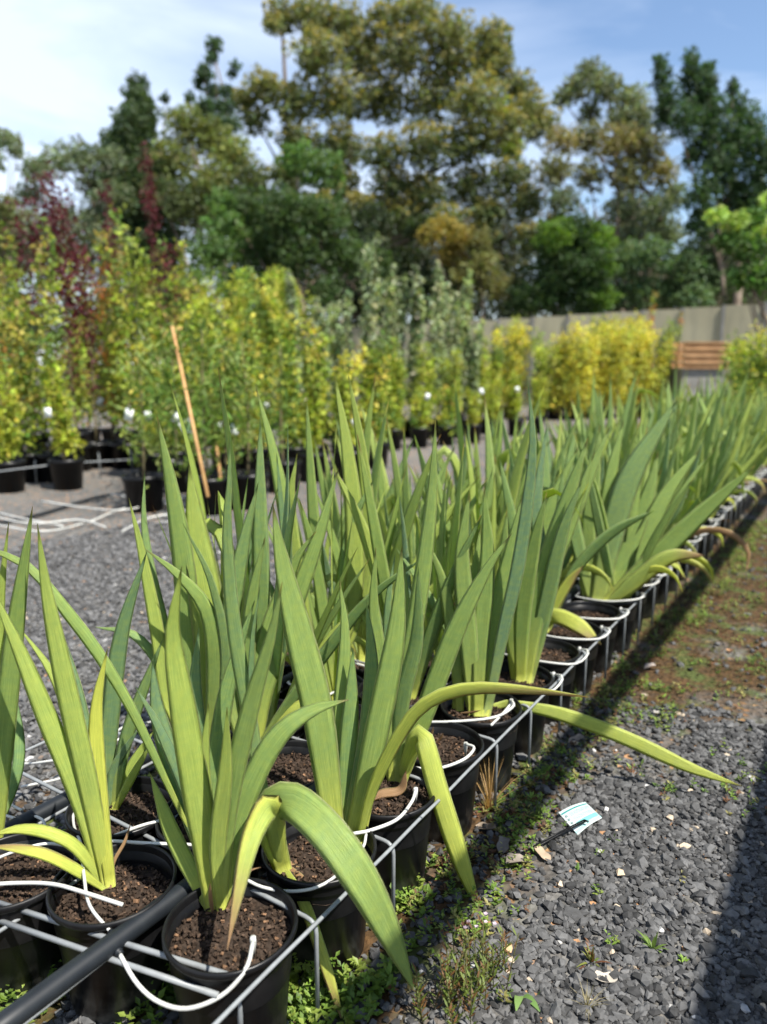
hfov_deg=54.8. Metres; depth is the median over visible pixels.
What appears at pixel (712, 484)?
potted iris
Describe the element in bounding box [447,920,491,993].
flowering weed
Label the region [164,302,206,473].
potted shrub
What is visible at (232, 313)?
potted shrub
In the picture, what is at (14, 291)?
potted tree
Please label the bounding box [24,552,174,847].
potted iris
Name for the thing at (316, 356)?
potted shrub
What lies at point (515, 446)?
potted iris
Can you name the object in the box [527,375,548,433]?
potted shrub
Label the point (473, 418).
potted shrub
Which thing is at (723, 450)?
potted iris
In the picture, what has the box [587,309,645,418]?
potted maple
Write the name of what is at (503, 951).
flowering weed
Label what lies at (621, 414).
potted iris
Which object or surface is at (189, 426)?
plant tag
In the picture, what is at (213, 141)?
gum tree
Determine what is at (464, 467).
potted iris
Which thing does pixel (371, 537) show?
potted iris
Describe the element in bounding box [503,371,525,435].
potted shrub
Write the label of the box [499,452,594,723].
potted iris
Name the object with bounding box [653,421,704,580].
potted iris
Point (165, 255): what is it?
potted tree
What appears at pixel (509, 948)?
pebble
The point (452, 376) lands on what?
potted shrub
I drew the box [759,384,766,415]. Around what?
potted iris
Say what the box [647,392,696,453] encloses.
potted iris
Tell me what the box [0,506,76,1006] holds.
potted iris
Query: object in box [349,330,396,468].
potted shrub
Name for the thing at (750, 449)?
potted iris
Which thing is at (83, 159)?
gum tree
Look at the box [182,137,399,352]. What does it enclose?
bushy tree
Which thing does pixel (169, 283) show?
potted tree
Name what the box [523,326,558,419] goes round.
potted shrub
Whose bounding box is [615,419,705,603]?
potted iris
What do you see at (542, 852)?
fallen leaf
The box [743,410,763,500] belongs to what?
potted iris
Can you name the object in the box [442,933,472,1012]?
flowering weed
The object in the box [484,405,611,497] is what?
potted iris
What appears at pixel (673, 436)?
potted iris
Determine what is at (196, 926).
potted iris
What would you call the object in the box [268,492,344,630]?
potted iris
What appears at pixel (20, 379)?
potted tree
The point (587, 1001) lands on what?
dry grass
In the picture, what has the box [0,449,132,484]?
wire rack
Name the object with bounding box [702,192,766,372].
broadleaf tree
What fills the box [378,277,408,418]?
potted shrub
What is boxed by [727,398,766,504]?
potted iris
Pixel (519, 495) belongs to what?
potted iris
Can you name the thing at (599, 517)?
potted iris
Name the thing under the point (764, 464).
potted iris
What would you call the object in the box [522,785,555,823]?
grass tuft
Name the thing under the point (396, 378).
potted shrub
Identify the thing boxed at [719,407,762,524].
potted iris
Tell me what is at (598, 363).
potted maple
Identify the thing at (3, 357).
potted tree
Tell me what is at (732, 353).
potted shrub
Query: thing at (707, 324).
boundary wall
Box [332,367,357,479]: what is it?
potted shrub
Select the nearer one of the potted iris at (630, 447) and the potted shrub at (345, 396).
the potted iris at (630, 447)
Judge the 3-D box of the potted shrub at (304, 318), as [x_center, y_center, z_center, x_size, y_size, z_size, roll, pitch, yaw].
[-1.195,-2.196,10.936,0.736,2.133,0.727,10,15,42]
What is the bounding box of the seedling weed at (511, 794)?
[509,789,521,803]
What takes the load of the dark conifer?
on the gravel ground at (20, 504)
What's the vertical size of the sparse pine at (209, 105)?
12.258 m
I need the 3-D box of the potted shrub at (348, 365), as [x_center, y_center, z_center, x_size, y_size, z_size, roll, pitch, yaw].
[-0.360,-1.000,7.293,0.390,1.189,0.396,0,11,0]
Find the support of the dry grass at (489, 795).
on the gravel ground at (20, 504)
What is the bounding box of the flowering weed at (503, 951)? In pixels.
[484,925,513,985]
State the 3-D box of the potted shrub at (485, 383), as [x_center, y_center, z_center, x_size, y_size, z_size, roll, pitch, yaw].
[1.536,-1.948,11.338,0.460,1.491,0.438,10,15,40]
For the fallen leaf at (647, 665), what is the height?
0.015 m
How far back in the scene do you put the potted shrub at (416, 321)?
10.59 m
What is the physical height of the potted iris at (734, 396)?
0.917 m
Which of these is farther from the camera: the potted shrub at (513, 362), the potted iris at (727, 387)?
the potted shrub at (513, 362)
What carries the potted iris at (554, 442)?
on the gravel ground at (20, 504)
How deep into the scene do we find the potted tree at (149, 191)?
9.73 m
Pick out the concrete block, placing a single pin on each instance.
(694, 376)
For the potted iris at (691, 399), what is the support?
on the gravel ground at (20, 504)
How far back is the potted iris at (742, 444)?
5.15 m
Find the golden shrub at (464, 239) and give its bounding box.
[413,211,515,319]
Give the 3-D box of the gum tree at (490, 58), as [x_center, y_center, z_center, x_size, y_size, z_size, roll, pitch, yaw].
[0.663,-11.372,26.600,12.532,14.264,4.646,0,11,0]
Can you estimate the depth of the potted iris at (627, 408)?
3.98 m
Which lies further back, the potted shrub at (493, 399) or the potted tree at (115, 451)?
the potted shrub at (493, 399)
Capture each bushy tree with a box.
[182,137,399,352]
[339,200,470,325]
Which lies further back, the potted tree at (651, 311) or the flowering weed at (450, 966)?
the potted tree at (651, 311)
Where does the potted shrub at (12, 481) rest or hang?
on the gravel ground at (20, 504)
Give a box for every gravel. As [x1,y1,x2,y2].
[0,520,618,1023]
[321,500,766,1023]
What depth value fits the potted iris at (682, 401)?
5.47 m
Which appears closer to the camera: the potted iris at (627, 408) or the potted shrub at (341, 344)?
the potted iris at (627, 408)
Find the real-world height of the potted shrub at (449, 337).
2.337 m
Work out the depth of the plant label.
1.67 m
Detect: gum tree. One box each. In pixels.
[0,128,31,394]
[1,134,138,393]
[132,101,270,350]
[229,0,574,323]
[532,118,690,311]
[551,55,655,311]
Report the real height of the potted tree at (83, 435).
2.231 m
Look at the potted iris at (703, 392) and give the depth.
7.29 m
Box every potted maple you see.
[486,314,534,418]
[543,326,584,419]
[549,313,605,419]
[569,318,613,417]
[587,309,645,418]
[599,313,660,416]
[622,317,676,417]
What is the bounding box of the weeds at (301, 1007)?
[0,848,445,1023]
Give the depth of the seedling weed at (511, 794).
1.77 m
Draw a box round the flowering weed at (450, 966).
[434,930,470,1005]
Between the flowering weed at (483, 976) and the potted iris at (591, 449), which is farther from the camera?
the potted iris at (591, 449)
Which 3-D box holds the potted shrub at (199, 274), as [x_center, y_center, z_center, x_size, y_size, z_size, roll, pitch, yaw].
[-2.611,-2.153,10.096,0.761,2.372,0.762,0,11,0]
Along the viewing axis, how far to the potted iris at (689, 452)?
3.32 m
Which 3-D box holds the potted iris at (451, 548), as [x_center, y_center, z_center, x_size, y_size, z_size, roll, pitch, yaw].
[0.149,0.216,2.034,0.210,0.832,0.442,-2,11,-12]
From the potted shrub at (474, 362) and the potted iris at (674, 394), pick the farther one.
the potted shrub at (474, 362)
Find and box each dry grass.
[475,754,539,810]
[568,977,608,1017]
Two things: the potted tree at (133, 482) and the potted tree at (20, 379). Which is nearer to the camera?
the potted tree at (133, 482)
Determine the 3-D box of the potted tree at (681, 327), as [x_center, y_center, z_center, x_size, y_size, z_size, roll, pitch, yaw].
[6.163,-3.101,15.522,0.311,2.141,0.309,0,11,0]
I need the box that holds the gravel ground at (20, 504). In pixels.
[0,368,766,1023]
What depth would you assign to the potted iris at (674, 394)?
5.12 m
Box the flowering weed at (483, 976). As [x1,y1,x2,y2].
[460,930,494,1010]
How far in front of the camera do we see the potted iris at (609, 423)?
3.64 m
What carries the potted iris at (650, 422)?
on the gravel ground at (20, 504)
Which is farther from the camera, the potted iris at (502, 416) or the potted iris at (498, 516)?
the potted iris at (502, 416)
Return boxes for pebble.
[504,944,512,952]
[568,734,583,742]
[616,868,624,875]
[740,1003,750,1013]
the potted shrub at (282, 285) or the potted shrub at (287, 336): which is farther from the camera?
the potted shrub at (282, 285)
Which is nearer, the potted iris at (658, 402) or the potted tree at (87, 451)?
the potted iris at (658, 402)
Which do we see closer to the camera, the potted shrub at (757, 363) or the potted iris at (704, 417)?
the potted iris at (704, 417)
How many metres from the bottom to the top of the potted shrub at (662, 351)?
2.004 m
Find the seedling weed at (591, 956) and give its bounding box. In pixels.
[576,945,612,968]
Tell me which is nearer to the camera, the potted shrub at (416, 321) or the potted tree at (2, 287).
the potted tree at (2, 287)
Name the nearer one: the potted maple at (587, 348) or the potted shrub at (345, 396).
the potted shrub at (345, 396)
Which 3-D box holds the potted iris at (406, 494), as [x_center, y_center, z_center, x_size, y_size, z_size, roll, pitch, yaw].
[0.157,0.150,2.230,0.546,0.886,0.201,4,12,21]
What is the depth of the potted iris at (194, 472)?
1.79 m
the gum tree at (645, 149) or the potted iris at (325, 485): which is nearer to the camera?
the potted iris at (325, 485)
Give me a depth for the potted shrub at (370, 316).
10.35 m
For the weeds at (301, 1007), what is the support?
on the gravel ground at (20, 504)
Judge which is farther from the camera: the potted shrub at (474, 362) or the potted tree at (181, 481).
the potted shrub at (474, 362)
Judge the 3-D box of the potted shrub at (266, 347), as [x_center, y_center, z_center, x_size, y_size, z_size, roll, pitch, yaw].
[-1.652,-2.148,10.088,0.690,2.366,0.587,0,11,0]
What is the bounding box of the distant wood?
[0,148,766,390]
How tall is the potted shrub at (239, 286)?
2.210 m
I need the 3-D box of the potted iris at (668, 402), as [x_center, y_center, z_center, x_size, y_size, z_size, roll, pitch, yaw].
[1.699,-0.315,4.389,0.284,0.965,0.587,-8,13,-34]
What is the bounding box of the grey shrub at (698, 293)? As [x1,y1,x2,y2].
[604,228,760,311]
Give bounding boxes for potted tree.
[0,221,50,450]
[0,259,23,450]
[0,295,50,482]
[0,301,27,458]
[2,160,90,450]
[23,217,84,482]
[36,198,93,471]
[54,257,92,441]
[61,244,111,468]
[70,255,106,440]
[87,225,129,465]
[90,250,134,439]
[96,180,137,440]
[101,202,141,468]
[103,225,154,450]
[110,321,194,512]
[120,322,219,493]
[135,247,170,448]
[136,141,167,420]
[148,234,180,429]
[150,239,186,448]
[154,310,250,515]
[157,271,195,457]
[173,238,203,448]
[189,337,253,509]
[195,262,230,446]
[196,329,290,510]
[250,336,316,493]
[645,290,658,404]
[673,311,684,361]
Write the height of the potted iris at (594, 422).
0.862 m
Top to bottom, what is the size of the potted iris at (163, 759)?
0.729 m
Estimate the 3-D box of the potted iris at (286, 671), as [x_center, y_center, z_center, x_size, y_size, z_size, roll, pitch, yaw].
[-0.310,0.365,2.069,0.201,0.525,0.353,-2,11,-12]
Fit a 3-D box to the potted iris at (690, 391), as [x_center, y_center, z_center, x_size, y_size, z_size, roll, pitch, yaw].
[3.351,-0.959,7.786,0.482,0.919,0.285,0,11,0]
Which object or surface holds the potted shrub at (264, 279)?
on the gravel ground at (20, 504)
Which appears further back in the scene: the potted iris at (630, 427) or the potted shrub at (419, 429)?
the potted shrub at (419, 429)
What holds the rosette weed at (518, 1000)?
on the gravel ground at (20, 504)
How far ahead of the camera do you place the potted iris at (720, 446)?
4.86 m
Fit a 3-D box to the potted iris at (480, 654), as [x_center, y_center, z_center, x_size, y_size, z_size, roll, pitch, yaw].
[0.436,0.191,1.752,0.835,0.990,0.201,1,11,6]
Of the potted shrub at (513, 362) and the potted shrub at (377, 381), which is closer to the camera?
the potted shrub at (377, 381)
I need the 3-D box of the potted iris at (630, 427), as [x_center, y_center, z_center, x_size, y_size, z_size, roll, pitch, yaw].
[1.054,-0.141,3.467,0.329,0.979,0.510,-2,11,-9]
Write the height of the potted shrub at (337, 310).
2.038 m
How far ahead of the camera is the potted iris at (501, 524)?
2.35 m
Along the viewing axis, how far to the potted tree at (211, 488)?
5.06 m
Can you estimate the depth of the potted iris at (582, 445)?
3.33 m
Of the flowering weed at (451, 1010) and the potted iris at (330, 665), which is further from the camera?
the potted iris at (330, 665)
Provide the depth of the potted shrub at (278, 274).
11.30 m
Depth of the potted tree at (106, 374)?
7.52 m
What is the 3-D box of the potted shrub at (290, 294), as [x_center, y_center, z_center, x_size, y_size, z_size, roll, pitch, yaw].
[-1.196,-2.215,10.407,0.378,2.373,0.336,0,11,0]
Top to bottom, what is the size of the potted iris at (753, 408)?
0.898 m
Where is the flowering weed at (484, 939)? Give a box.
[468,912,524,992]
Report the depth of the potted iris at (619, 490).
2.62 m
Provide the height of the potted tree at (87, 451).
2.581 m
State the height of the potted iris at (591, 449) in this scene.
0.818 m
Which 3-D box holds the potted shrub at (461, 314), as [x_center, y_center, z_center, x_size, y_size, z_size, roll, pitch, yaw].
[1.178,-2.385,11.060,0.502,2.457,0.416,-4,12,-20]
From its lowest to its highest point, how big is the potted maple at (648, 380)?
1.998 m
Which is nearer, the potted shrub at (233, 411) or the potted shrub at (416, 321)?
the potted shrub at (233, 411)
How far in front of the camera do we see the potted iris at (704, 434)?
5.02 m
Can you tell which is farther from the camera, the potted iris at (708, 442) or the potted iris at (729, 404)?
the potted iris at (729, 404)
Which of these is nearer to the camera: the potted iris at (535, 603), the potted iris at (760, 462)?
the potted iris at (535, 603)
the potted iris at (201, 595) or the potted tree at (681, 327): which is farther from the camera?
the potted tree at (681, 327)
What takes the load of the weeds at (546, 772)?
on the gravel ground at (20, 504)
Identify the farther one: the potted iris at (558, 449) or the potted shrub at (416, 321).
the potted shrub at (416, 321)
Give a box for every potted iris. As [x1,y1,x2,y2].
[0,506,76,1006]
[0,523,176,1023]
[0,550,260,884]
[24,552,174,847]
[96,417,248,763]
[150,566,347,1023]
[155,378,289,663]
[168,369,368,739]
[220,468,415,863]
[222,432,586,1017]
[251,563,291,699]
[256,374,373,731]
[268,401,480,678]
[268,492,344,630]
[299,415,389,739]
[310,435,482,708]
[314,374,420,547]
[327,402,477,592]
[368,420,510,898]
[377,418,487,630]
[389,446,479,720]
[390,469,462,523]
[395,384,740,793]
[408,444,525,519]
[413,425,481,515]
[414,435,512,602]
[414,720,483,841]
[430,378,552,514]
[437,428,507,575]
[439,413,525,498]
[467,385,589,660]
[475,453,510,525]
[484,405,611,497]
[491,401,519,443]
[494,407,613,590]
[494,438,557,530]
[498,426,587,755]
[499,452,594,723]
[500,418,598,544]
[504,414,575,480]
[530,425,654,693]
[545,370,681,444]
[545,400,568,450]
[551,429,587,477]
[553,372,644,453]
[555,372,646,459]
[558,376,673,476]
[561,401,755,672]
[561,409,639,487]
[561,411,584,444]
[561,420,618,601]
[574,413,708,652]
[580,404,676,473]
[580,426,606,456]
[585,388,665,438]
[590,402,657,442]
[600,427,713,633]
[600,437,713,618]
[606,389,695,446]
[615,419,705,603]
[616,391,643,423]
[619,385,698,418]
[633,397,685,460]
[634,399,686,442]
[635,379,733,446]
[636,381,750,591]
[638,386,725,441]
[647,363,721,443]
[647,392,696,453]
[648,376,739,560]
[651,381,689,410]
[653,395,678,461]
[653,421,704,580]
[664,384,722,424]
[670,419,737,570]
[672,423,766,552]
[678,377,726,409]
[679,373,705,414]
[679,395,707,439]
[680,408,754,544]
[681,384,766,538]
[681,385,719,496]
[683,379,722,407]
[687,379,727,427]
[687,393,746,494]
[688,373,754,433]
[688,403,728,440]
[695,383,761,519]
[698,369,766,444]
[704,378,715,404]
[705,399,753,529]
[711,374,766,423]
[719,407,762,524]
[720,379,752,411]
[720,417,763,514]
[721,393,766,509]
[724,375,758,433]
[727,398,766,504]
[730,375,754,417]
[731,392,766,496]
[736,375,758,418]
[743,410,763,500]
[744,395,760,412]
[744,401,766,490]
[745,397,754,435]
[749,402,766,489]
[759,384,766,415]
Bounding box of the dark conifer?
[78,68,191,336]
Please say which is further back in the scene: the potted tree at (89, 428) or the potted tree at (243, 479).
the potted tree at (89, 428)
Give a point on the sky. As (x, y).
(63, 63)
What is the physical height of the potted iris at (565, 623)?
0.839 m
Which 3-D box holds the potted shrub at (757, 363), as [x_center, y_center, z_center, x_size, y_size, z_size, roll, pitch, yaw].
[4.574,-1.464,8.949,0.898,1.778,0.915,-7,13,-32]
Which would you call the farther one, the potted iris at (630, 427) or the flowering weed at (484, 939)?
the potted iris at (630, 427)
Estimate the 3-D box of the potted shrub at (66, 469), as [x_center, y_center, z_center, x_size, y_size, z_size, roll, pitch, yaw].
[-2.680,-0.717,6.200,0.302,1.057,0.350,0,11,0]
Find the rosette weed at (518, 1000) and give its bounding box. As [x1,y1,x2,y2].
[513,991,539,1011]
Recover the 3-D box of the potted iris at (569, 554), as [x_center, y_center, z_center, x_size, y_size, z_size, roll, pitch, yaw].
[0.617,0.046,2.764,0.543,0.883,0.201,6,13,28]
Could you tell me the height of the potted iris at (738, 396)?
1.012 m
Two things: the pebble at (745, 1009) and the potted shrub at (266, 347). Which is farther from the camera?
the potted shrub at (266, 347)
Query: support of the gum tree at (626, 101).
on the gravel ground at (20, 504)
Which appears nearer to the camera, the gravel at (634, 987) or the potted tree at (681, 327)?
the gravel at (634, 987)
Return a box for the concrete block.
[669,368,724,412]
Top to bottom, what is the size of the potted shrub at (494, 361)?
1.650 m
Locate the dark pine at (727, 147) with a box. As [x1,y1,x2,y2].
[646,44,766,304]
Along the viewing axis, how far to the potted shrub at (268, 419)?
7.97 m
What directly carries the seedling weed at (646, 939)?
on the gravel at (634, 987)
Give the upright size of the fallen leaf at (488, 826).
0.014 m
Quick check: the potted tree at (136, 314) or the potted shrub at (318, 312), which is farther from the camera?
the potted shrub at (318, 312)
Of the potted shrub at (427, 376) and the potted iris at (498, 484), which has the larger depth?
the potted shrub at (427, 376)
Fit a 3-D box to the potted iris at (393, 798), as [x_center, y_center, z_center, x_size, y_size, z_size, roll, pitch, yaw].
[0.063,0.314,1.429,0.306,0.970,0.248,4,12,20]
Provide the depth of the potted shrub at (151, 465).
6.55 m
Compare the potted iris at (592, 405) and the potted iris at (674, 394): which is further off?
the potted iris at (674, 394)
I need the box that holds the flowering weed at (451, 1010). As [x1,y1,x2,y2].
[441,958,484,1023]
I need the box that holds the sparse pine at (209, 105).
[183,34,243,348]
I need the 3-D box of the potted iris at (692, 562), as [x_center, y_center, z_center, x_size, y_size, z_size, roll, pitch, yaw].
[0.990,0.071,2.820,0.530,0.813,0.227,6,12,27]
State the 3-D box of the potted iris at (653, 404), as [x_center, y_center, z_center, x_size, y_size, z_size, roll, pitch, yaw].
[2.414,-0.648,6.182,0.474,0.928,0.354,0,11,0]
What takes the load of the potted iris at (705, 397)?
on the gravel ground at (20, 504)
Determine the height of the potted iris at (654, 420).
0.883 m
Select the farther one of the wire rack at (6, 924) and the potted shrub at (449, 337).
the potted shrub at (449, 337)
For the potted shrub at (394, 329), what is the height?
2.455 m
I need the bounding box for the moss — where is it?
[564,504,766,732]
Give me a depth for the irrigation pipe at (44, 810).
1.42 m
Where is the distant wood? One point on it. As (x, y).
(509, 261)
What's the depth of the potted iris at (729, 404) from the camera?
6.62 m
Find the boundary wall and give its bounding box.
[348,302,766,408]
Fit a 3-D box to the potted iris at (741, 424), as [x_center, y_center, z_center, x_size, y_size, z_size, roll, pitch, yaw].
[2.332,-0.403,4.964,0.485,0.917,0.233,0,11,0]
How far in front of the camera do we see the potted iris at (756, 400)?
7.23 m
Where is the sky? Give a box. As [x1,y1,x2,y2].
[0,0,766,367]
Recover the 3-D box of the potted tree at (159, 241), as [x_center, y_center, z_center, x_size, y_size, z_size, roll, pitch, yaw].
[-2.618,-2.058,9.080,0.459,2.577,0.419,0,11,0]
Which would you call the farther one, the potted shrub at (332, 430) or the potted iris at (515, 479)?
the potted shrub at (332, 430)
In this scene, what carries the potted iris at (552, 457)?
on the gravel ground at (20, 504)
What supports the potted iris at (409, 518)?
on the gravel at (88, 544)
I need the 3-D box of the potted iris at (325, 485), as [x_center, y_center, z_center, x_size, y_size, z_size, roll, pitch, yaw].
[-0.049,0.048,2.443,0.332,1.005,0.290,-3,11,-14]
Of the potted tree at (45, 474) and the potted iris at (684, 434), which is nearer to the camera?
the potted iris at (684, 434)
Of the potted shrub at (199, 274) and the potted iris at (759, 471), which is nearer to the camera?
the potted iris at (759, 471)
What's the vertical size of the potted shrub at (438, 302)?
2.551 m
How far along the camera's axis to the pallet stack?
14.27 m
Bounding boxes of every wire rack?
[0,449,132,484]
[0,472,766,1023]
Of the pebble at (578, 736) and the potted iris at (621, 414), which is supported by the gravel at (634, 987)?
the pebble at (578, 736)
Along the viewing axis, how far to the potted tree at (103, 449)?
7.37 m
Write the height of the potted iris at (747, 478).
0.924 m
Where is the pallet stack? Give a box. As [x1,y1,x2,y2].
[668,342,730,367]
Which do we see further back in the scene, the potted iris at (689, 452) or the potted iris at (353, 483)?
the potted iris at (689, 452)
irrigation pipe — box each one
[0,466,766,1023]
[0,488,185,531]
[0,662,364,858]
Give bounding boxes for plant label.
[494,802,601,854]
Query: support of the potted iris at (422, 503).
on the gravel ground at (20, 504)
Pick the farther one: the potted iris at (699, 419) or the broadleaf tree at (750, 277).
the broadleaf tree at (750, 277)
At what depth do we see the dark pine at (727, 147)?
21.83 m
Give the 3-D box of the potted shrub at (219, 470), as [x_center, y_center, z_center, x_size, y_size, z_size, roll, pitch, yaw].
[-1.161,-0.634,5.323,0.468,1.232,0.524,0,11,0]
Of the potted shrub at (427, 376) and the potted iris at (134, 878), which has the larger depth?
the potted shrub at (427, 376)
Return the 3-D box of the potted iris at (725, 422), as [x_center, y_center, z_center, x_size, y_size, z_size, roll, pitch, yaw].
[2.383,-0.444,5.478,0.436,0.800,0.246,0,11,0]
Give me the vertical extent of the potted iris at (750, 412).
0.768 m
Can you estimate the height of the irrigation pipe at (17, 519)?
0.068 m
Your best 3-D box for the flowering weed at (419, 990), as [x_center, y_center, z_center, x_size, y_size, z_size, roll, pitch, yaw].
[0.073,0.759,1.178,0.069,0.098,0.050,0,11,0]
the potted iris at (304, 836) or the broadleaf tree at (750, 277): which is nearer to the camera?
the potted iris at (304, 836)
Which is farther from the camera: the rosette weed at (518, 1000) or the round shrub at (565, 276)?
the round shrub at (565, 276)
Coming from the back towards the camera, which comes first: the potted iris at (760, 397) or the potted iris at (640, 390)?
the potted iris at (760, 397)
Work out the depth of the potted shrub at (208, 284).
10.74 m
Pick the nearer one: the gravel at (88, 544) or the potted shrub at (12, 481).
the gravel at (88, 544)
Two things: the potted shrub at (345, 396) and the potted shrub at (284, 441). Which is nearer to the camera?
the potted shrub at (345, 396)
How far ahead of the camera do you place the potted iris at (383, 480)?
2.60 m
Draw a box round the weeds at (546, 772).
[56,516,766,1002]
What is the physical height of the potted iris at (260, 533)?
1.019 m
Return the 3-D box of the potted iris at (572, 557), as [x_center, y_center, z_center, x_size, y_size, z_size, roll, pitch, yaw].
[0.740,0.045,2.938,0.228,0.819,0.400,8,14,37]
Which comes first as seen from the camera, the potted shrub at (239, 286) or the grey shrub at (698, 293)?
the potted shrub at (239, 286)
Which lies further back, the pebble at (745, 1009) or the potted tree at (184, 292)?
the potted tree at (184, 292)
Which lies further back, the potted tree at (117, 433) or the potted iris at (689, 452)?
the potted tree at (117, 433)
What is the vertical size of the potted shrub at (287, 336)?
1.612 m
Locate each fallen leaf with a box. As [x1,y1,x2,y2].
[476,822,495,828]
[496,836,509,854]
[506,853,525,862]
[535,846,550,859]
[595,970,617,981]
[644,663,655,668]
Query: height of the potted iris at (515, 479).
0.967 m
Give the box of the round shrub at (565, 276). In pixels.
[504,208,624,316]
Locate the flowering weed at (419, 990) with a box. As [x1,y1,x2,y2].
[409,952,449,1023]
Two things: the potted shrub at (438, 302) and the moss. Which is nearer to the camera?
the moss
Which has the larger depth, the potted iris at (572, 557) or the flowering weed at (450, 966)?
the potted iris at (572, 557)
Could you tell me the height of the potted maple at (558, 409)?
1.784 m
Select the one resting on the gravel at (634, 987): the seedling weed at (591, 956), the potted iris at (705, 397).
the seedling weed at (591, 956)
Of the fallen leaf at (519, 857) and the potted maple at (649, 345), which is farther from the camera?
the potted maple at (649, 345)
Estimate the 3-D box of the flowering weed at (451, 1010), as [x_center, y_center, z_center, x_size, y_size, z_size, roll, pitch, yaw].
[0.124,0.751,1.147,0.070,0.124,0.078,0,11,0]
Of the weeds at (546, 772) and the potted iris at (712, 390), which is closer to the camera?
the weeds at (546, 772)
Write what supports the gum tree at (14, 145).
on the gravel ground at (20, 504)
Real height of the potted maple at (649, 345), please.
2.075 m
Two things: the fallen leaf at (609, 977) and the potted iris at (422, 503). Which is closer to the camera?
the fallen leaf at (609, 977)
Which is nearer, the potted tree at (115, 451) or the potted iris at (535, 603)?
the potted iris at (535, 603)
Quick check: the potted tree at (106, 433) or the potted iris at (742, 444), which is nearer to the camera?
the potted iris at (742, 444)
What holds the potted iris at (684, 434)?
on the gravel ground at (20, 504)
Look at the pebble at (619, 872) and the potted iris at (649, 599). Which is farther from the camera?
the potted iris at (649, 599)
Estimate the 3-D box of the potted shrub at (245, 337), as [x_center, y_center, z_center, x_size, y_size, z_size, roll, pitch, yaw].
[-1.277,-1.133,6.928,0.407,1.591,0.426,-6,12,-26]
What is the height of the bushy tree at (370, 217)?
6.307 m
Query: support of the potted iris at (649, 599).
on the gravel ground at (20, 504)
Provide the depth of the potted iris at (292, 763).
1.60 m
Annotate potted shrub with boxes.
[0,374,26,493]
[38,362,87,490]
[129,299,177,471]
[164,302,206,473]
[174,262,214,422]
[197,277,226,420]
[199,317,251,470]
[216,274,245,435]
[221,304,272,470]
[222,266,259,372]
[233,280,272,421]
[235,265,285,429]
[255,267,279,421]
[261,403,275,445]
[265,269,301,411]
[270,264,307,368]
[274,303,305,458]
[278,399,298,444]
[284,268,305,435]
[295,290,319,417]
[297,321,335,451]
[297,370,328,482]
[308,296,333,439]
[325,299,350,414]
[326,395,336,449]
[328,290,357,394]
[328,349,365,468]
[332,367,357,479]
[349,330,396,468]
[355,232,385,420]
[361,346,385,422]
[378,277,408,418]
[380,263,410,420]
[383,389,405,449]
[385,337,408,440]
[403,263,428,437]
[406,342,438,439]
[408,390,433,447]
[425,259,447,436]
[436,346,464,438]
[436,384,461,445]
[442,282,458,416]
[447,267,476,434]
[463,318,486,423]
[464,386,483,443]
[470,337,495,433]
[483,380,502,437]
[484,332,507,419]
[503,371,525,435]
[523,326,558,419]
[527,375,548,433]
[650,317,678,404]
[712,317,766,405]
[714,329,766,406]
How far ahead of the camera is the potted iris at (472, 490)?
2.23 m
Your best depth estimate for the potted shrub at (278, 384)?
6.01 m
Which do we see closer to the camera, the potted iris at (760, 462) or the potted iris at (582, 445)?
the potted iris at (582, 445)
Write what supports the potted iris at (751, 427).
on the gravel ground at (20, 504)
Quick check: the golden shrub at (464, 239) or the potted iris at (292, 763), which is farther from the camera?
the golden shrub at (464, 239)
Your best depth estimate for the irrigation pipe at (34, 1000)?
1.11 m
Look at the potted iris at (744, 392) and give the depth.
6.85 m
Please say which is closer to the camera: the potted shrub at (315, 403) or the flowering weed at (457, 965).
the flowering weed at (457, 965)
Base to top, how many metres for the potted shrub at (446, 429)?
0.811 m
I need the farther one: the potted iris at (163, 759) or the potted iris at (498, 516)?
the potted iris at (498, 516)
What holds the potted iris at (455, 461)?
on the gravel ground at (20, 504)
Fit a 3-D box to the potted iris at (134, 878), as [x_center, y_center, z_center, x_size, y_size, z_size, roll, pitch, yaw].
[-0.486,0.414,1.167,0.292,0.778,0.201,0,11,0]
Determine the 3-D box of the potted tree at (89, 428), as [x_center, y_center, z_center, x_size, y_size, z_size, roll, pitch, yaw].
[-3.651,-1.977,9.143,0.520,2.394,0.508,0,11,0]
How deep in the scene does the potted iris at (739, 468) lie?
4.04 m
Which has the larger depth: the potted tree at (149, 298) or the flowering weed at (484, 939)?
the potted tree at (149, 298)
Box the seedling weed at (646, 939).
[637,930,668,952]
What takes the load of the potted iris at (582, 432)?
on the gravel ground at (20, 504)
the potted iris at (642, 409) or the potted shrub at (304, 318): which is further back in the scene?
the potted shrub at (304, 318)
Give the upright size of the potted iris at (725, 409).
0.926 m
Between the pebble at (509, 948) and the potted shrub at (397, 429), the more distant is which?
the potted shrub at (397, 429)
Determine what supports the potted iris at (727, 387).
on the gravel ground at (20, 504)
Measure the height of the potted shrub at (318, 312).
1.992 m

